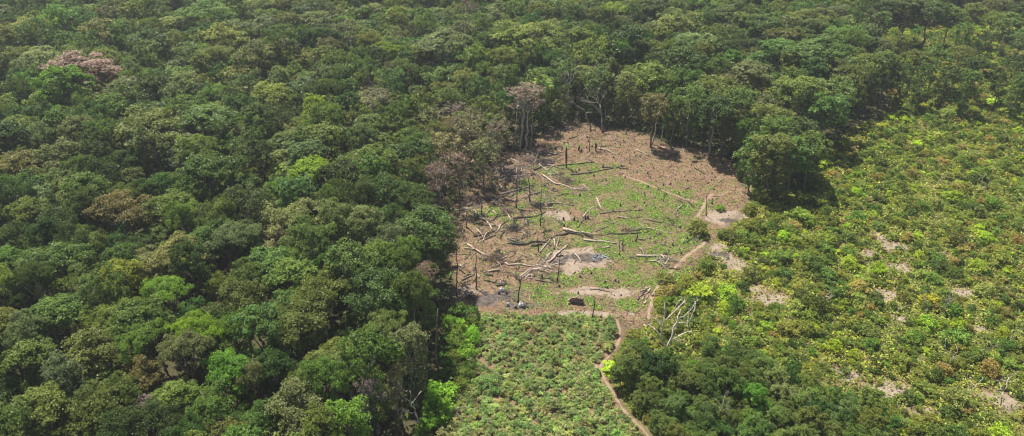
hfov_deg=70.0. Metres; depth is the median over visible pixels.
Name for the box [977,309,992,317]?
shrub
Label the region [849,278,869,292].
shrub
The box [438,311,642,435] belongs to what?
crop foliage
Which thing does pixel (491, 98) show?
vine draped tree
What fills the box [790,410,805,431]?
tree
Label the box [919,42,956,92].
forest tree
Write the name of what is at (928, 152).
shrub
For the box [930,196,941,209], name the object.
shrub
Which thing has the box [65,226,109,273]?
forest tree
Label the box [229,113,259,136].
forest tree
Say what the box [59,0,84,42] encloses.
vine draped tree
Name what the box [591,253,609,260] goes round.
rubble
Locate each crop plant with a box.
[435,426,447,435]
[444,421,453,429]
[450,417,459,424]
[451,393,459,401]
[452,406,459,412]
[454,431,466,435]
[455,400,463,405]
[458,383,470,395]
[458,425,469,435]
[459,395,467,404]
[463,391,476,401]
[464,417,472,423]
[464,422,472,428]
[465,408,473,414]
[471,398,479,404]
[472,421,482,428]
[473,367,481,373]
[473,411,481,419]
[475,377,483,384]
[475,427,484,433]
[476,347,481,355]
[476,384,485,392]
[479,396,493,408]
[479,404,486,410]
[480,416,491,424]
[484,429,492,435]
[487,321,494,327]
[487,337,495,343]
[487,403,498,413]
[488,343,499,353]
[489,350,497,356]
[490,386,498,394]
[491,428,498,435]
[492,374,502,380]
[493,398,501,405]
[493,411,506,423]
[493,420,503,427]
[496,333,504,341]
[496,431,507,435]
[497,404,509,413]
[500,398,508,404]
[501,348,510,357]
[501,419,508,427]
[502,310,510,317]
[502,379,510,388]
[503,373,512,379]
[506,419,514,426]
[507,413,516,420]
[508,407,514,415]
[509,371,517,376]
[510,311,517,318]
[511,427,520,435]
[512,324,520,332]
[512,338,520,346]
[512,342,520,350]
[513,419,521,429]
[514,315,524,322]
[514,365,520,370]
[517,368,528,378]
[519,357,526,365]
[519,407,528,415]
[520,322,529,328]
[520,395,534,403]
[522,415,531,422]
[522,429,534,435]
[524,355,532,361]
[525,401,533,410]
[526,328,535,334]
[529,383,540,391]
[530,322,539,331]
[531,400,538,408]
[532,367,540,374]
[533,389,542,395]
[534,424,540,431]
[535,346,542,355]
[536,378,544,386]
[537,398,546,406]
[539,346,549,357]
[539,404,547,411]
[540,427,548,435]
[542,416,548,425]
[544,378,552,385]
[545,365,554,372]
[545,396,555,404]
[545,413,552,420]
[546,370,555,377]
[547,312,556,318]
[547,333,554,338]
[547,398,562,410]
[549,356,561,366]
[550,337,556,344]
[551,326,558,333]
[553,366,561,372]
[553,427,559,433]
[554,331,561,338]
[556,372,566,379]
[556,379,564,386]
[557,342,565,350]
[557,421,572,430]
[558,316,567,323]
[562,363,569,369]
[562,402,569,411]
[564,353,572,359]
[564,409,573,417]
[565,333,572,341]
[567,312,575,318]
[567,378,575,386]
[568,402,575,410]
[568,407,580,414]
[569,318,578,324]
[572,332,580,339]
[572,355,582,360]
[572,377,583,386]
[572,383,581,389]
[573,421,581,428]
[573,426,587,435]
[574,313,582,319]
[574,323,585,331]
[575,390,584,397]
[575,409,586,417]
[578,328,586,336]
[580,377,589,384]
[581,356,588,362]
[582,415,589,422]
[583,332,590,339]
[585,418,596,429]
[587,327,595,336]
[587,427,596,434]
[589,393,595,400]
[590,372,598,378]
[592,382,601,387]
[592,387,603,396]
[592,409,600,416]
[593,414,603,427]
[595,339,603,346]
[595,350,603,358]
[595,395,606,409]
[597,327,604,333]
[597,424,607,432]
[599,430,606,435]
[603,317,610,323]
[603,343,612,351]
[604,389,611,398]
[604,414,610,422]
[605,401,613,409]
[606,325,619,333]
[607,424,615,432]
[608,395,615,402]
[609,412,615,419]
[612,428,622,435]
[617,422,624,430]
[621,412,631,418]
[625,424,635,433]
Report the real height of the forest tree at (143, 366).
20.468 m
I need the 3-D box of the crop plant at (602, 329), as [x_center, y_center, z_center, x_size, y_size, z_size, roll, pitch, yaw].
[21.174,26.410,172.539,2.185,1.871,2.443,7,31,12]
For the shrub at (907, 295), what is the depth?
181.91 m
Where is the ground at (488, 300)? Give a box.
[0,0,1023,435]
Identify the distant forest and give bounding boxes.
[0,0,1016,435]
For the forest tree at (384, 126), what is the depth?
245.65 m
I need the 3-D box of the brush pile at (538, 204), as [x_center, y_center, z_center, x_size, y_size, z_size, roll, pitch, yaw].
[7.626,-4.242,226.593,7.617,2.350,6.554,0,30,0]
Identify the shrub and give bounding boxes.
[411,424,426,435]
[419,403,438,419]
[419,410,439,435]
[421,391,438,410]
[424,379,442,401]
[429,369,450,382]
[429,389,445,403]
[434,381,459,405]
[436,350,448,363]
[436,396,456,422]
[436,415,444,425]
[439,355,458,380]
[440,314,456,331]
[442,344,450,351]
[443,349,463,367]
[444,331,453,343]
[444,337,453,346]
[447,301,467,320]
[447,366,467,379]
[448,336,467,352]
[450,321,465,336]
[450,331,466,341]
[450,376,470,393]
[455,343,477,363]
[456,317,468,326]
[460,368,476,382]
[461,359,478,372]
[462,304,481,321]
[463,324,482,351]
[465,314,484,326]
[601,360,614,382]
[620,342,635,347]
[624,328,641,341]
[652,295,663,307]
[653,319,677,338]
[654,283,677,302]
[655,271,675,285]
[655,303,667,309]
[667,295,684,306]
[672,286,682,295]
[676,273,698,287]
[681,277,698,293]
[683,314,705,329]
[686,216,709,240]
[686,294,701,308]
[687,280,713,304]
[690,332,703,348]
[696,258,713,274]
[708,282,720,292]
[714,204,724,212]
[715,282,738,302]
[716,227,727,240]
[717,299,728,312]
[718,229,741,246]
[726,295,745,311]
[731,323,753,340]
[735,226,749,243]
[739,216,758,229]
[740,266,760,283]
[740,275,751,285]
[741,202,757,217]
[741,334,760,349]
[747,233,759,246]
[753,300,764,309]
[755,224,770,237]
[756,321,775,335]
[757,256,769,264]
[757,265,769,271]
[761,308,780,323]
[763,270,778,279]
[765,220,776,232]
[769,215,782,222]
[769,249,793,267]
[769,338,787,350]
[773,317,799,336]
[776,267,794,279]
[777,230,790,241]
[777,348,791,357]
[780,222,793,231]
[781,219,802,232]
[783,224,800,239]
[784,206,814,227]
[785,298,809,317]
[786,234,803,248]
[788,287,808,307]
[789,277,804,290]
[792,319,819,338]
[793,309,806,319]
[794,262,808,273]
[795,193,813,204]
[796,231,807,243]
[798,361,817,382]
[799,250,815,270]
[799,293,832,318]
[801,308,823,323]
[802,233,818,246]
[804,246,819,257]
[805,175,828,186]
[809,260,825,273]
[809,271,825,282]
[814,254,831,261]
[815,266,837,284]
[816,158,832,170]
[816,240,830,251]
[817,201,828,207]
[817,229,837,244]
[818,204,832,215]
[819,242,835,255]
[822,281,850,303]
[822,338,842,354]
[824,214,841,231]
[824,334,841,344]
[826,189,838,199]
[827,146,837,159]
[827,304,840,313]
[828,266,848,282]
[829,240,839,249]
[831,232,840,243]
[834,296,849,309]
[837,366,851,376]
[838,245,858,260]
[838,313,860,331]
[839,254,859,271]
[840,231,859,244]
[841,288,855,303]
[841,337,857,348]
[843,390,858,402]
[844,143,858,151]
[845,349,861,359]
[847,187,865,196]
[848,210,867,221]
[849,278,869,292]
[849,319,873,336]
[850,168,866,180]
[851,218,862,227]
[851,292,865,308]
[852,177,865,181]
[853,181,866,190]
[853,274,871,287]
[859,326,879,345]
[861,337,879,354]
[867,260,887,280]
[868,289,884,305]
[870,313,887,327]
[870,356,885,370]
[871,155,888,167]
[871,220,887,232]
[871,298,890,312]
[875,378,884,385]
[876,122,889,130]
[881,180,898,189]
[881,401,902,422]
[882,113,898,121]
[885,183,900,195]
[889,351,911,371]
[891,133,907,142]
[891,177,907,187]
[893,138,905,146]
[894,288,911,306]
[897,114,910,124]
[898,389,917,404]
[898,414,907,426]
[901,329,926,348]
[904,167,921,178]
[904,201,920,212]
[910,413,922,422]
[911,362,927,369]
[911,380,941,399]
[912,421,950,435]
[913,404,923,413]
[914,313,942,338]
[917,200,930,211]
[917,293,941,308]
[918,149,936,157]
[918,301,932,313]
[921,113,935,120]
[921,410,945,427]
[923,270,942,287]
[924,338,937,350]
[925,248,935,259]
[926,259,942,271]
[926,351,944,365]
[927,365,943,385]
[929,252,951,269]
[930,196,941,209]
[930,301,943,313]
[931,362,954,379]
[932,156,950,162]
[937,107,956,122]
[937,287,954,305]
[937,317,949,329]
[938,153,950,161]
[938,236,951,246]
[938,326,974,351]
[938,404,957,417]
[939,385,972,412]
[940,190,954,199]
[940,261,950,271]
[940,266,966,282]
[941,144,959,155]
[941,303,963,319]
[941,356,954,367]
[942,204,955,212]
[942,424,970,435]
[945,135,957,143]
[945,228,968,250]
[947,255,962,265]
[948,316,967,329]
[948,357,967,371]
[950,181,965,192]
[950,190,964,202]
[950,342,968,355]
[951,212,967,223]
[952,153,971,163]
[953,200,970,209]
[955,243,970,251]
[957,404,974,416]
[959,351,984,365]
[962,131,976,141]
[963,208,973,217]
[964,202,982,211]
[966,172,984,184]
[967,257,986,276]
[968,343,991,360]
[968,426,985,435]
[969,105,978,113]
[970,282,995,298]
[971,185,987,193]
[974,206,988,218]
[974,224,984,235]
[975,219,990,230]
[975,230,998,244]
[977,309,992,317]
[977,357,1002,383]
[980,195,997,203]
[982,242,1006,256]
[982,411,1000,425]
[983,146,997,158]
[986,195,1002,204]
[986,421,1012,435]
[987,183,1000,194]
[987,330,1000,338]
[988,249,1015,270]
[989,314,1003,324]
[993,337,1018,357]
[994,106,1008,115]
[995,159,1013,172]
[995,323,1010,334]
[997,133,1009,143]
[997,293,1011,304]
[997,326,1010,341]
[998,356,1023,369]
[1000,310,1015,320]
[1003,351,1023,362]
[1007,215,1023,231]
[1008,165,1022,175]
[1009,299,1023,311]
[1010,234,1023,248]
[1015,272,1023,283]
[1017,336,1023,352]
[1018,409,1023,421]
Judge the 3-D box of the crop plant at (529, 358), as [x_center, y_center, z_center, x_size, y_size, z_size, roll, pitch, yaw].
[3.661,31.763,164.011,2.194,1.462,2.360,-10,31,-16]
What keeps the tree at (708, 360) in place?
on the ground at (488, 300)
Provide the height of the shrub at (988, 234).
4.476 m
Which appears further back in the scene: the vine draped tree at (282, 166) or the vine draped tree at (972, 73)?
the vine draped tree at (972, 73)
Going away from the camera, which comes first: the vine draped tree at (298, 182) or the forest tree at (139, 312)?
the forest tree at (139, 312)
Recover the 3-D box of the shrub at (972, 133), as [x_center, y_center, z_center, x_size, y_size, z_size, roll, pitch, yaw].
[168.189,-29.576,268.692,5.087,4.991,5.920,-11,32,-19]
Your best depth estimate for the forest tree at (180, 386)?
133.95 m
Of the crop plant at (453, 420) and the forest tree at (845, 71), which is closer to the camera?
the crop plant at (453, 420)
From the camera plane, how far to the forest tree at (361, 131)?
224.43 m
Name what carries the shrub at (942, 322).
on the ground at (488, 300)
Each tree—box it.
[0,4,13,23]
[0,14,20,22]
[0,24,20,69]
[0,33,25,46]
[0,56,10,93]
[0,97,6,119]
[0,114,41,165]
[0,119,32,170]
[0,150,44,183]
[0,172,38,230]
[0,183,20,221]
[0,195,53,235]
[0,200,13,227]
[0,219,31,250]
[0,238,17,271]
[0,245,25,305]
[0,261,21,321]
[0,284,17,324]
[0,287,9,327]
[0,306,22,375]
[0,335,63,419]
[0,366,34,433]
[0,394,37,435]
[0,402,48,435]
[1,288,28,310]
[1,308,51,384]
[4,45,41,76]
[4,77,33,106]
[4,166,53,222]
[5,260,60,347]
[7,246,31,295]
[7,380,77,435]
[8,16,50,43]
[8,66,40,86]
[8,266,41,315]
[10,17,55,46]
[10,44,58,72]
[10,144,36,175]
[12,248,64,317]
[15,232,53,288]
[15,239,97,312]
[17,0,47,7]
[17,293,90,356]
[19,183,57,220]
[20,121,55,166]
[21,103,52,148]
[24,200,86,275]
[24,216,65,249]
[27,86,66,138]
[28,64,96,138]
[28,173,42,195]
[30,137,80,173]
[30,152,64,180]
[33,3,86,35]
[33,204,69,223]
[33,250,50,295]
[36,29,57,50]
[37,82,64,103]
[37,165,65,206]
[38,50,126,93]
[38,102,65,119]
[39,349,89,432]
[41,167,70,192]
[41,396,60,432]
[48,265,70,304]
[51,78,76,129]
[51,169,102,207]
[51,214,92,297]
[51,261,108,341]
[51,421,94,435]
[52,45,89,68]
[53,30,86,79]
[53,371,78,420]
[54,113,100,153]
[55,105,75,136]
[57,385,109,435]
[58,153,122,230]
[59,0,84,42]
[59,139,104,174]
[59,154,97,212]
[59,171,118,242]
[61,325,140,388]
[63,223,101,273]
[63,318,101,367]
[64,186,108,230]
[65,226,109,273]
[66,29,103,91]
[67,88,96,115]
[67,353,93,381]
[68,377,125,435]
[75,17,120,44]
[76,125,119,191]
[76,260,130,341]
[77,99,123,140]
[78,367,131,433]
[79,39,109,78]
[79,296,140,369]
[82,83,106,113]
[82,117,120,140]
[82,189,151,251]
[83,158,124,216]
[88,47,123,76]
[90,258,147,303]
[95,91,131,147]
[95,135,126,178]
[95,407,143,435]
[97,0,121,17]
[97,47,115,86]
[97,75,127,95]
[98,241,143,299]
[98,338,121,367]
[103,225,132,287]
[104,68,133,77]
[104,294,175,381]
[105,75,152,100]
[105,146,148,173]
[105,369,144,416]
[106,117,142,167]
[106,182,137,248]
[108,20,130,51]
[108,82,149,117]
[111,51,136,75]
[113,105,182,187]
[113,317,166,412]
[115,166,147,202]
[118,231,154,289]
[118,395,183,435]
[120,0,149,13]
[122,353,167,398]
[124,27,169,63]
[124,31,150,70]
[125,122,172,194]
[125,177,157,204]
[127,100,166,169]
[129,244,164,278]
[130,194,185,229]
[132,39,164,68]
[132,393,167,435]
[136,71,176,100]
[136,151,151,178]
[137,16,159,28]
[138,0,170,18]
[139,275,194,317]
[141,172,176,230]
[143,68,177,85]
[143,230,208,304]
[143,291,178,332]
[144,188,204,236]
[144,225,172,273]
[144,307,167,370]
[146,375,205,418]
[150,273,193,316]
[155,327,216,420]
[156,15,185,55]
[156,413,184,435]
[157,171,191,187]
[158,132,217,170]
[161,58,188,87]
[161,92,205,131]
[161,318,194,369]
[161,410,210,435]
[162,185,192,231]
[162,198,203,276]
[164,309,223,394]
[165,66,190,110]
[167,239,214,306]
[168,71,200,131]
[168,172,201,197]
[168,257,196,281]
[170,40,200,68]
[171,8,202,20]
[173,106,198,131]
[173,133,220,182]
[174,307,217,383]
[175,150,247,222]
[175,295,215,359]
[178,0,237,26]
[178,190,197,237]
[179,112,198,132]
[180,103,241,150]
[183,65,199,97]
[183,217,236,275]
[184,73,214,97]
[184,377,236,434]
[188,193,244,274]
[192,42,214,68]
[195,300,219,339]
[196,44,233,80]
[196,210,222,259]
[197,82,224,135]
[198,22,222,40]
[199,347,254,417]
[200,22,250,48]
[202,218,263,260]
[203,270,232,308]
[204,188,244,217]
[205,118,240,155]
[207,416,251,435]
[208,273,268,355]
[209,180,224,189]
[209,305,238,351]
[211,306,254,353]
[214,336,237,375]
[215,64,260,85]
[215,101,234,120]
[219,19,265,45]
[220,93,258,119]
[221,183,276,258]
[222,398,261,426]
[225,69,260,105]
[225,122,260,145]
[225,301,298,393]
[227,169,263,201]
[227,256,265,339]
[229,38,289,83]
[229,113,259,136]
[229,130,261,182]
[229,360,256,403]
[230,134,276,210]
[230,233,267,262]
[236,357,274,434]
[239,25,259,40]
[239,102,283,168]
[239,397,285,435]
[242,0,274,15]
[244,89,278,106]
[245,303,293,345]
[246,357,277,399]
[247,51,264,76]
[247,119,270,181]
[248,245,300,295]
[249,197,283,240]
[249,346,297,396]
[250,80,293,106]
[251,14,286,37]
[252,147,277,187]
[253,8,284,25]
[257,286,320,350]
[258,101,296,135]
[258,148,305,177]
[259,281,290,327]
[260,22,296,67]
[260,196,328,255]
[261,254,325,328]
[262,121,297,142]
[262,177,289,235]
[263,0,290,12]
[263,244,308,283]
[263,375,335,435]
[264,298,330,375]
[265,163,296,196]
[265,220,293,252]
[266,110,302,124]
[266,129,305,155]
[269,169,294,223]
[270,12,300,34]
[270,203,282,236]
[272,38,300,61]
[274,173,317,248]
[277,213,337,295]
[281,136,331,200]
[282,368,305,433]
[283,76,324,111]
[285,184,303,201]
[287,90,300,103]
[287,154,328,199]
[289,51,318,83]
[289,75,311,101]
[290,264,351,335]
[291,119,332,180]
[292,0,334,45]
[292,70,316,79]
[292,114,321,134]
[296,354,351,415]
[297,10,331,53]
[297,100,321,113]
[297,192,319,248]
[297,345,360,429]
[298,23,341,44]
[299,401,336,435]
[301,93,328,145]
[301,336,355,399]
[302,57,313,65]
[302,121,345,186]
[303,78,344,100]
[306,102,345,152]
[309,45,333,75]
[309,243,329,287]
[310,28,332,52]
[311,296,343,331]
[312,245,350,320]
[313,192,338,241]
[314,157,376,198]
[315,198,353,245]
[317,100,343,144]
[317,178,348,243]
[318,197,349,245]
[320,327,358,361]
[322,49,360,68]
[322,394,372,435]
[323,237,382,330]
[323,249,356,299]
[325,8,350,39]
[327,65,353,123]
[330,149,360,176]
[331,16,368,49]
[333,126,360,151]
[333,142,397,200]
[333,175,379,252]
[335,324,405,426]
[338,327,375,364]
[339,0,364,23]
[339,110,360,145]
[339,256,408,349]
[341,92,369,122]
[341,252,376,297]
[342,204,384,262]
[343,224,380,246]
[347,122,378,152]
[347,327,371,387]
[348,97,379,121]
[348,364,382,392]
[349,150,393,219]
[349,376,387,435]
[351,126,388,153]
[352,30,382,53]
[352,54,379,86]
[352,113,387,142]
[354,2,384,29]
[355,172,410,236]
[359,239,397,301]
[360,19,382,30]
[360,78,393,148]
[363,308,407,385]
[365,45,389,86]
[366,219,419,290]
[367,41,399,61]
[367,378,407,425]
[368,203,405,265]
[369,12,385,21]
[369,112,405,133]
[376,100,412,158]
[378,294,413,366]
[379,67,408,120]
[379,149,399,202]
[381,363,406,428]
[386,122,422,176]
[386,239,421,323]
[387,321,431,403]
[390,57,420,85]
[390,179,417,210]
[390,270,431,357]
[393,31,412,38]
[393,36,427,73]
[395,181,436,212]
[395,209,423,234]
[396,42,420,83]
[396,154,433,211]
[396,373,419,425]
[397,7,424,23]
[397,126,434,163]
[397,136,434,183]
[397,307,415,326]
[398,161,436,182]
[403,84,431,119]
[403,204,459,286]
[404,132,434,167]
[405,26,472,68]
[407,12,434,38]
[407,94,437,118]
[410,258,438,308]
[411,104,449,161]
[411,119,450,179]
[412,287,440,332]
[413,260,439,316]
[415,231,435,278]
[419,128,466,193]
[420,63,464,114]
[422,165,443,201]
[425,159,452,205]
[428,81,464,113]
[429,26,467,63]
[429,155,444,202]
[431,7,453,21]
[433,87,460,132]
[433,88,471,147]
[436,114,465,168]
[439,116,452,149]
[440,137,459,177]
[441,101,480,158]
[441,142,473,208]
[443,6,464,47]
[445,107,489,179]
[446,107,474,152]
[453,67,477,116]
[454,38,486,63]
[455,198,478,210]
[460,0,480,19]
[461,105,478,144]
[464,133,502,193]
[464,242,497,257]
[465,74,490,132]
[467,209,491,229]
[469,94,498,153]
[473,145,496,186]
[475,32,508,55]
[475,111,511,167]
[476,53,495,75]
[478,373,499,389]
[481,116,520,175]
[484,0,512,20]
[487,23,511,50]
[487,45,520,76]
[488,91,505,130]
[489,18,566,70]
[489,106,508,148]
[489,136,505,154]
[496,64,518,124]
[501,77,524,120]
[501,184,537,196]
[502,78,545,140]
[502,152,519,163]
[505,251,560,267]
[506,87,534,150]
[508,229,550,246]
[513,93,528,148]
[513,209,538,229]
[517,88,537,148]
[518,376,537,391]
[519,9,546,66]
[519,13,540,36]
[519,90,545,146]
[519,261,569,277]
[526,74,555,110]
[531,67,557,109]
[539,48,572,69]
[542,49,570,87]
[542,174,586,195]
[543,18,560,38]
[544,0,581,44]
[546,198,573,210]
[547,57,572,106]
[548,234,573,262]
[557,36,572,70]
[557,56,580,119]
[562,227,606,237]
[563,24,592,41]
[563,64,599,109]
[563,92,596,128]
[564,144,570,167]
[576,32,609,94]
[581,0,606,22]
[581,86,606,131]
[583,236,616,245]
[584,64,611,118]
[601,0,630,16]
[601,74,611,122]
[602,17,625,35]
[605,25,650,93]
[607,226,648,234]
[609,352,644,386]
[611,38,630,75]
[612,38,631,73]
[615,15,632,28]
[616,343,641,371]
[620,63,645,102]
[621,338,644,354]
[628,373,644,393]
[628,386,648,413]
[629,341,653,367]
[630,368,643,387]
[632,60,672,105]
[633,0,670,23]
[633,357,644,371]
[636,254,680,270]
[637,372,663,401]
[639,92,669,146]
[639,348,673,391]
[643,51,677,84]
[643,217,678,225]
[643,384,666,422]
[644,70,681,88]
[647,296,697,347]
[647,408,666,433]
[649,39,671,66]
[650,346,683,380]
[652,8,694,40]
[652,107,669,144]
[656,6,697,31]
[658,380,676,409]
[659,113,683,140]
[659,394,690,429]
[659,416,673,435]
[661,38,683,92]
[661,421,691,435]
[662,370,684,396]
[663,45,709,112]
[666,66,684,101]
[666,110,676,144]
[667,368,703,406]
[667,389,692,418]
[670,67,706,122]
[671,83,717,145]
[672,36,704,94]
[673,32,720,78]
[673,104,693,142]
[676,357,689,371]
[680,355,702,390]
[680,402,700,430]
[680,417,695,434]
[681,48,698,97]
[686,424,712,435]
[687,360,701,371]
[689,392,712,413]
[692,429,718,435]
[693,72,742,139]
[693,368,717,403]
[693,397,720,433]
[695,362,722,393]
[696,94,736,155]
[696,352,721,381]
[700,332,720,357]
[702,419,727,435]
[704,52,731,109]
[705,72,740,121]
[706,0,766,56]
[707,121,720,147]
[707,400,726,421]
[709,349,720,360]
[709,365,740,401]
[710,388,725,407]
[711,23,725,28]
[711,36,738,60]
[713,345,727,356]
[713,355,738,371]
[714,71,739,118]
[717,122,732,154]
[719,403,742,433]
[720,85,768,146]
[720,396,735,420]
[720,421,735,435]
[724,59,775,119]
[724,126,739,160]
[724,337,741,355]
[726,375,748,403]
[727,29,750,65]
[727,349,740,367]
[730,12,759,46]
[730,345,752,367]
[731,357,753,375]
[731,399,749,419]
[732,147,761,179]
[732,417,759,435]
[734,0,761,6]
[735,364,750,394]
[736,131,778,192]
[736,412,771,435]
[738,37,762,52]
[738,46,761,59]
[738,382,772,418]
[739,349,763,367]
[739,356,758,383]
[741,52,768,69]
[741,408,759,421]
[745,366,765,395]
[746,13,786,39]
[746,93,787,124]
[747,156,780,185]
[749,102,797,135]
[749,349,772,357]
[749,407,765,417]
[750,73,777,84]
[750,132,799,201]
[750,357,774,382]
[751,0,773,5]
[751,85,771,116]
[754,380,774,399]
[755,37,804,70]
[758,115,803,169]
[758,366,790,392]
[760,417,775,433]
[762,27,802,69]
[762,395,775,414]
[765,401,792,430]
[767,357,779,369]
[769,74,832,115]
[769,159,796,184]
[770,382,801,407]
[772,399,796,422]
[774,135,813,190]
[774,427,796,435]
[777,33,857,76]
[779,115,822,177]
[782,25,816,40]
[785,7,837,37]
[785,360,802,388]
[785,423,821,435]
[788,1,815,38]
[788,155,810,183]
[790,384,825,421]
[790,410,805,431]
[792,405,828,435]
[793,364,822,403]
[797,400,829,429]
[798,129,833,190]
[799,17,829,38]
[800,56,829,82]
[802,91,851,131]
[804,75,857,130]
[808,419,835,434]
[810,3,851,31]
[811,382,829,394]
[811,428,828,435]
[815,408,840,429]
[819,397,828,410]
[820,24,871,73]
[822,58,870,97]
[822,422,847,435]
[823,387,848,409]
[824,430,836,435]
[827,400,839,422]
[832,0,864,19]
[832,63,858,78]
[834,27,869,86]
[834,395,862,416]
[836,78,857,126]
[836,399,860,429]
[836,402,858,433]
[841,47,889,109]
[841,422,878,435]
[845,52,868,86]
[853,405,895,434]
[857,385,898,417]
[859,418,874,434]
[860,0,905,22]
[863,34,893,52]
[866,49,900,102]
[868,424,891,435]
[878,407,902,430]
[883,427,900,435]
[885,0,929,45]
[890,33,910,77]
[892,62,916,109]
[899,49,933,90]
[909,63,936,109]
[911,0,953,44]
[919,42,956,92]
[933,65,960,109]
[935,5,968,45]
[939,338,958,363]
[942,292,955,315]
[946,45,978,86]
[948,0,969,19]
[952,21,977,60]
[954,69,984,112]
[956,2,987,43]
[959,55,997,98]
[970,31,993,71]
[981,9,1001,45]
[982,0,1013,33]
[989,55,1022,104]
[993,12,1023,58]
[997,372,1015,404]
[1002,71,1023,118]
[1003,2,1023,44]
[1005,50,1023,86]
[1008,28,1023,69]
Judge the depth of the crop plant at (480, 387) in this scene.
154.98 m
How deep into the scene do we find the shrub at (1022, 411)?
148.39 m
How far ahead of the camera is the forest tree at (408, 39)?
310.58 m
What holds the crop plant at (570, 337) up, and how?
on the ground at (488, 300)
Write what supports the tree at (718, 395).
on the ground at (488, 300)
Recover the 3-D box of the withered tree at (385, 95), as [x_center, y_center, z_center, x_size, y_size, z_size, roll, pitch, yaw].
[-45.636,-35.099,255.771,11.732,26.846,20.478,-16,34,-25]
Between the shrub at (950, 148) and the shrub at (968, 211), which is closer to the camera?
the shrub at (968, 211)
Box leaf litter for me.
[444,123,765,330]
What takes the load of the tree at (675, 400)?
on the ground at (488, 300)
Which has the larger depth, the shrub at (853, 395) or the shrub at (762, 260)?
the shrub at (762, 260)
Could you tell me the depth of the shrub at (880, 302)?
179.97 m
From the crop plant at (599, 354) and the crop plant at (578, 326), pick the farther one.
the crop plant at (578, 326)
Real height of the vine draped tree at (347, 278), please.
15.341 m
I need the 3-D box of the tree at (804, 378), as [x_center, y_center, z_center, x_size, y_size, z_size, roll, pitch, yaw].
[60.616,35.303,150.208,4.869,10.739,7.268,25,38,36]
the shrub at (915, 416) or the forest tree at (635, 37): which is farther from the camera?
the forest tree at (635, 37)
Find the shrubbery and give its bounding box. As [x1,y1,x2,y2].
[611,1,1023,435]
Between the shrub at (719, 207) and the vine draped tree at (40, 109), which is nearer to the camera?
the shrub at (719, 207)
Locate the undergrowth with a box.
[1,0,1023,435]
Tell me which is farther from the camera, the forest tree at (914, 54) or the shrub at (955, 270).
the forest tree at (914, 54)
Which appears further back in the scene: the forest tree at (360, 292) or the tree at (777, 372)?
the forest tree at (360, 292)
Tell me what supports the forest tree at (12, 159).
on the ground at (488, 300)
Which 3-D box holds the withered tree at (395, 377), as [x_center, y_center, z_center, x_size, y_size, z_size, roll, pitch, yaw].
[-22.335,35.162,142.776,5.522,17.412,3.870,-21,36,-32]
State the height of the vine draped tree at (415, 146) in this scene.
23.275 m
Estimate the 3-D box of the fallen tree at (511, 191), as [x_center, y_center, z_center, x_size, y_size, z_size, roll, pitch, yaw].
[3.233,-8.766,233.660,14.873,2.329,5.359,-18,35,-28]
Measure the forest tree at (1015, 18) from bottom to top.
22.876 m
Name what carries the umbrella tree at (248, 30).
on the ground at (488, 300)
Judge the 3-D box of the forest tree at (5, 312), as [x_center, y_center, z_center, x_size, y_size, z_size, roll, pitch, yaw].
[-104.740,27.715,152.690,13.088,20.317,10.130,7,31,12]
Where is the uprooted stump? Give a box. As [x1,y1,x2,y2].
[567,295,584,303]
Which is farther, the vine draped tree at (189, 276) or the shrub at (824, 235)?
the shrub at (824, 235)
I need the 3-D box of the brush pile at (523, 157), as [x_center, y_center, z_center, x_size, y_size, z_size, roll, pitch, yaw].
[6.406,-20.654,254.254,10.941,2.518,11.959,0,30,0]
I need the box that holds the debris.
[450,123,746,325]
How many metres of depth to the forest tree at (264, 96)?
266.14 m
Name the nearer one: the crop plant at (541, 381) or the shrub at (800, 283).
the crop plant at (541, 381)
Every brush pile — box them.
[458,194,482,205]
[458,289,487,302]
[479,194,495,202]
[483,185,499,195]
[486,252,506,264]
[500,206,518,216]
[504,223,523,232]
[516,152,541,163]
[525,154,559,167]
[526,201,546,210]
[555,176,576,186]
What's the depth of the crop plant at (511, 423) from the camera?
146.24 m
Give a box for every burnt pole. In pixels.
[435,309,438,370]
[455,251,457,296]
[475,254,476,289]
[515,175,517,207]
[517,277,521,302]
[538,189,541,225]
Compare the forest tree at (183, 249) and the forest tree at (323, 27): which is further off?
the forest tree at (323, 27)
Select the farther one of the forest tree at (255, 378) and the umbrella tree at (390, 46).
the umbrella tree at (390, 46)
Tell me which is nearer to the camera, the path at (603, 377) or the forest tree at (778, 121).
the path at (603, 377)
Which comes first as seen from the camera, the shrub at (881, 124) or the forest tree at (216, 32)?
the shrub at (881, 124)
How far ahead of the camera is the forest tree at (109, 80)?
273.78 m
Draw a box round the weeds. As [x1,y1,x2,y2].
[451,125,752,326]
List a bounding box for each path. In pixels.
[594,364,605,379]
[599,319,648,435]
[623,175,696,202]
[647,193,712,319]
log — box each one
[535,276,553,282]
[538,150,561,154]
[556,162,591,165]
[565,229,583,236]
[570,165,624,174]
[599,209,627,213]
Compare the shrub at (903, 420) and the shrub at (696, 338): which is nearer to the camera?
the shrub at (903, 420)
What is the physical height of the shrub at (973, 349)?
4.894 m
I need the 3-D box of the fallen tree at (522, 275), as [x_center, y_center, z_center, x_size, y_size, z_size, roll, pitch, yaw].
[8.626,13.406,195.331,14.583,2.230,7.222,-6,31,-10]
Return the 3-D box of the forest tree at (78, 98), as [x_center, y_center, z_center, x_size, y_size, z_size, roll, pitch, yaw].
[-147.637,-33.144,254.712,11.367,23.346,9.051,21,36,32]
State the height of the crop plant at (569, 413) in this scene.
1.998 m
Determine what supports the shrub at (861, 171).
on the ground at (488, 300)
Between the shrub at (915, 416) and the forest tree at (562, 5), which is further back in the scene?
the forest tree at (562, 5)
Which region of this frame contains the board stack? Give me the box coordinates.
[657,145,677,153]
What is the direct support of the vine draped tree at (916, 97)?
on the ground at (488, 300)
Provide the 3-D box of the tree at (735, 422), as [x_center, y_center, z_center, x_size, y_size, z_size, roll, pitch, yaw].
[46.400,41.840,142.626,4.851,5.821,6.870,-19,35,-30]
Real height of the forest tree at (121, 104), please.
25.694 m

